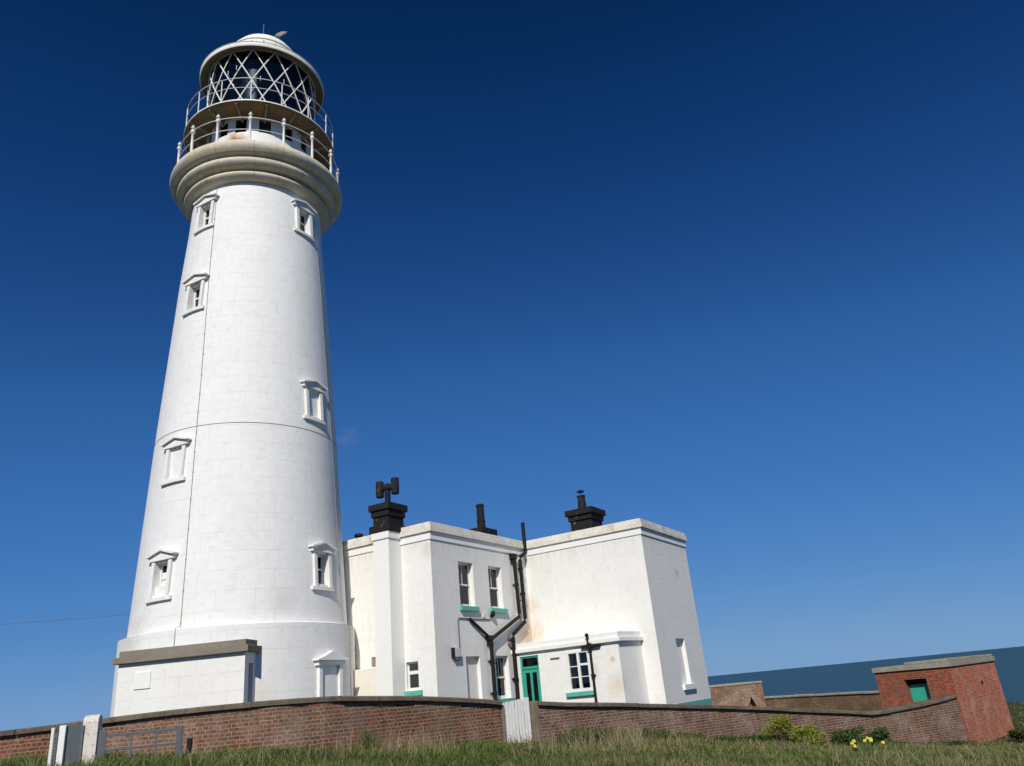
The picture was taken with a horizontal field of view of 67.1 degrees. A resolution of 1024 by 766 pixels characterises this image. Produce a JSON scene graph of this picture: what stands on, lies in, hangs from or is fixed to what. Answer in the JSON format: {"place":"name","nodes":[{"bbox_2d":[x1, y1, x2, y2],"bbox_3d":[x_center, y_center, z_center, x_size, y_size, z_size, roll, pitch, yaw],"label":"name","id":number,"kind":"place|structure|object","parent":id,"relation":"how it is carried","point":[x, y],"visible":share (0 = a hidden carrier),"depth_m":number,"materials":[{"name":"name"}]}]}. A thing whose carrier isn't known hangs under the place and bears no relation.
{"place":"outdoors","nodes":[
{"label":"outdoors","id":0,"kind":"place"},
{"bbox_2d":[0,0,1023,730],"label":"sky","id":1,"kind":"structure","parent":0,"point":[743,279],"materials":[{"name":"blue"}]},
{"bbox_2d":[0,701,1023,765],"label":"ground","id":2,"kind":"structure","parent":0,"point":[1018,706],"depth_m":14.13,"materials":[{"name":"green plant"}]},
{"bbox_2d":[47,728,55,765],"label":"thin post","id":3,"kind":"object","parent":2,"relation":"on","point":[51,746],"visible":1,"depth_m":12.36,"materials":[{"name":"white paint"}]},
{"bbox_2d":[53,730,58,764],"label":"grey post","id":4,"kind":"object","parent":2,"relation":"on","point":[56,745],"visible":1,"depth_m":12.41,"materials":[{"name":"metal"}]},
{"bbox_2d":[55,725,67,765],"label":"white post","id":5,"kind":"object","parent":2,"relation":"on","point":[61,743],"visible":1,"depth_m":12.42,"materials":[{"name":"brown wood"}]},
{"bbox_2d":[63,724,84,765],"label":"notice board back","id":6,"kind":"object","parent":5,"relation":"attached to","point":[74,740],"visible":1,"depth_m":12.51,"materials":[{"name":"metal"}]},
{"bbox_2d":[81,714,102,762],"bbox_3d":[-6.930,6.013,12.698,0.230,1.036,0.350,1,-23,-17],"label":"stone gatepost","id":7,"kind":"object","parent":2,"relation":"on","point":[92,726],"visible":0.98,"depth_m":12.63,"materials":[{"name":"white stone"}]},
{"bbox_2d":[96,725,183,759],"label":"metal rail gate","id":8,"kind":"structure","parent":7,"relation":"attached to","point":[101,743],"depth_m":12.89,"materials":[{"name":"grey metal"}]},
{"bbox_2d":[186,738,192,753],"bbox_3d":[-6.118,6.991,14.640,0.090,0.480,0.060,-6,-22,0],"label":"black post","id":9,"kind":"object","parent":2,"relation":"on","point":[189,742],"visible":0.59,"depth_m":14.66,"materials":[{"name":"paint"}]},
{"bbox_2d":[110,24,354,716],"bbox_3d":[-9.529,-1.704,28.368,7.210,29.520,7.537,-6,-22,0],"label":"lighthouse","id":10,"kind":"object","parent":2,"relation":"on","point":[239,596],"visible":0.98,"depth_m":24.77,"materials":[{"name":"white paint"}]},
{"bbox_2d":[9,614,128,623],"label":"overhead wire","id":11,"kind":"object","parent":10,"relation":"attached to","point":[68,619],"visible":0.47,"depth_m":48.36,"materials":[{"name":"black metal"}]},
{"bbox_2d":[145,549,178,603],"bbox_3d":[-10.205,5.620,22.593,1.154,1.495,0.400,-15,-24,23],"label":"window","id":12,"kind":"structure","parent":10,"relation":"in","point":[164,586],"depth_m":22.53,"materials":[{"name":"paint"}]},
{"bbox_2d":[160,436,191,485],"bbox_3d":[-10.451,2.393,24.014,1.154,1.495,0.304,-15,-24,23],"label":"window","id":13,"kind":"structure","parent":10,"relation":"in","point":[176,441],"depth_m":23.97,"materials":[{"name":"paint"}]},
{"bbox_2d":[181,272,210,316],"bbox_3d":[-10.865,-3.061,26.636,1.154,1.495,0.395,-16,-24,24],"label":"window","id":14,"kind":"structure","parent":10,"relation":"in","point":[201,277],"depth_m":26.61,"materials":[{"name":"paint"}]},
{"bbox_2d":[193,193,219,234],"bbox_3d":[-11.108,-6.157,28.137,1.154,1.495,0.363,-16,-24,25],"label":"window","id":15,"kind":"structure","parent":10,"relation":"in","point":[205,199],"depth_m":28.12,"materials":[{"name":"paint"}]},
{"bbox_2d":[291,198,316,241],"bbox_3d":[-7.872,-6.138,29.092,0.364,1.495,1.154,-17,-24,26],"label":"window","id":16,"kind":"structure","parent":10,"relation":"in","point":[300,219],"depth_m":29.15,"materials":[{"name":"paint"}]},
{"bbox_2d":[300,379,327,425],"bbox_3d":[-6.725,0.618,26.154,0.306,1.495,1.154,-16,-24,24],"label":"window","id":17,"kind":"structure","parent":10,"relation":"in","point":[315,385],"depth_m":26.12,"materials":[{"name":"paint"}]},
{"bbox_2d":[308,541,336,591],"bbox_3d":[-5.962,5.713,24.083,0.400,1.495,1.154,-15,-24,23],"label":"window","id":18,"kind":"structure","parent":10,"relation":"in","point":[324,547],"depth_m":24.14,"materials":[{"name":"paint"}]},
{"bbox_2d":[312,650,348,696],"bbox_3d":[-5.284,9.344,22.410,0.334,3.004,1.376,-15,-24,23],"label":"blocked doorway","id":19,"kind":"structure","parent":10,"relation":"in","point":[332,657],"depth_m":22.78,"materials":[{"name":"white paint"}]},
{"bbox_2d":[0,696,506,760],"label":"brick wall","id":20,"kind":"structure","parent":2,"relation":"on","point":[294,721],"depth_m":15.56,"materials":[{"name":"brick"}]},
{"bbox_2d":[502,697,531,742],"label":"picket gate","id":21,"kind":"structure","parent":20,"relation":"attached to","point":[511,712],"depth_m":19.10,"materials":[{"name":"white wood"}]},
{"bbox_2d":[352,724,389,751],"bbox_3d":[-2.887,7.283,15.862,0.954,0.576,0.735,2,-23,-18],"label":"grass tuft","id":22,"kind":"object","parent":2,"relation":"on","point":[368,738],"visible":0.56,"depth_m":15.77,"materials":[{"name":"green plant"}]},
{"bbox_2d":[0,714,1021,765],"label":"dry stalks","id":23,"kind":"object","parent":2,"relation":"on","point":[410,741],"visible":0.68,"depth_m":15.45,"materials":[{"name":"plant"}]},
{"bbox_2d":[342,477,712,730],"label":"keepers house","id":24,"kind":"structure","parent":2,"relation":"on","point":[590,607],"depth_m":26.15,"materials":[{"name":"white paint"}]},
{"bbox_2d":[404,661,422,695],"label":"window","id":25,"kind":"structure","parent":24,"relation":"in","point":[413,673],"depth_m":23.80,"materials":[{"name":"white wood"}]},
{"bbox_2d":[458,563,479,611],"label":"window","id":26,"kind":"structure","parent":24,"relation":"in","point":[463,569],"depth_m":25.98,"materials":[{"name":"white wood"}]},
{"bbox_2d":[466,657,478,698],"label":"blind window","id":27,"kind":"structure","parent":24,"relation":"in","point":[471,662],"depth_m":24.92,"materials":[{"name":"paint"}]},
{"bbox_2d":[488,567,507,613],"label":"window","id":28,"kind":"structure","parent":24,"relation":"in","point":[492,572],"depth_m":27.45,"materials":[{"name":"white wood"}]},
{"bbox_2d":[495,656,515,702],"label":"window","id":29,"kind":"structure","parent":24,"relation":"in","point":[500,665],"depth_m":26.37,"materials":[{"name":"white wood"}]},
{"bbox_2d":[520,655,541,700],"bbox_3d":[0.724,10.598,26.294,0.740,2.480,0.113,-17,-25,27],"label":"door","id":30,"kind":"structure","parent":24,"relation":"in","point":[531,682],"depth_m":26.51,"materials":[{"name":"green paint"}]},
{"bbox_2d":[565,649,593,696],"bbox_3d":[2.222,9.597,25.579,1.050,1.410,0.215,-17,-25,27],"label":"casement window","id":31,"kind":"structure","parent":24,"relation":"in","point":[578,661],"depth_m":25.61,"materials":[{"name":"white wood"}]},
{"bbox_2d":[683,683,696,689],"bbox_3d":[6.258,10.732,27.310,0.150,0.185,1.160,-17,-25,27],"label":"window sill","id":32,"kind":"structure","parent":24,"relation":"in","point":[685,686],"depth_m":27.15,"materials":[{"name":"white paint"}]},
{"bbox_2d":[709,681,765,706],"bbox_3d":[10.891,17.700,40.736,4.290,3.310,3.080,-3,-22,-7],"label":"brick shelter","id":33,"kind":"object","parent":2,"relation":"on","point":[750,693],"visible":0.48,"depth_m":39.86,"materials":[{"name":"brick"}]},
{"bbox_2d":[523,694,968,744],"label":"brick wall","id":34,"kind":"structure","parent":2,"relation":"on","point":[939,718],"depth_m":23.31,"materials":[{"name":"brick"}]},
{"bbox_2d":[554,724,977,746],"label":"nettles","id":35,"kind":"object","parent":2,"relation":"on","point":[733,738],"visible":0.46,"depth_m":21.35,"materials":[{"name":"green plant"}]},
{"bbox_2d":[761,714,797,741],"bbox_3d":[8.016,10.340,23.077,1.083,0.929,0.747,-6,-22,0],"label":"bush","id":36,"kind":"object","parent":2,"relation":"on","point":[783,724],"visible":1,"depth_m":23.02,"materials":[{"name":"green plant"}]},
{"bbox_2d":[794,721,826,743],"bbox_3d":[9.084,10.695,23.442,1.057,0.784,0.599,-6,-22,0],"label":"bush","id":37,"kind":"object","parent":2,"relation":"on","point":[809,732],"visible":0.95,"depth_m":23.41,"materials":[{"name":"green plant"}]},
{"bbox_2d":[764,690,882,710],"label":"garden wall","id":38,"kind":"structure","parent":2,"relation":"on","point":[862,701],"depth_m":40.70,"materials":[{"name":"brick"}]},
{"bbox_2d":[828,725,892,744],"bbox_3d":[10.925,11.089,24.161,1.954,0.699,0.995,-6,-22,0],"label":"bush","id":39,"kind":"object","parent":2,"relation":"on","point":[880,734],"visible":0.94,"depth_m":24.07,"materials":[{"name":"green plant"}]},
{"bbox_2d":[841,736,884,759],"bbox_3d":[6.675,6.981,14.800,0.748,0.505,0.652,11,-27,-36],"label":"daffodil clump","id":40,"kind":"object","parent":2,"relation":"on","point":[866,739],"visible":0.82,"depth_m":14.77,"materials":[{"name":"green plant"}]},
{"bbox_2d":[871,654,1013,742],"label":"brick outbuilding","id":41,"kind":"structure","parent":2,"relation":"on","point":[972,682],"depth_m":29.06,"materials":[{"name":"red brick"}]},
{"bbox_2d":[1007,727,1023,742],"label":"bush","id":42,"kind":"object","parent":2,"relation":"on","point":[1017,734],"visible":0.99,"depth_m":27.73,"materials":[{"name":"green plant"}]},
{"bbox_2d":[707,646,1023,702],"bbox_3d":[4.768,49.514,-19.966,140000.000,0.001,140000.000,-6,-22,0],"label":"sea","id":43,"kind":"structure","parent":0,"point":[860,676],"depth_m":3515.99,"materials":[{"name":"liquid"}]}
]}

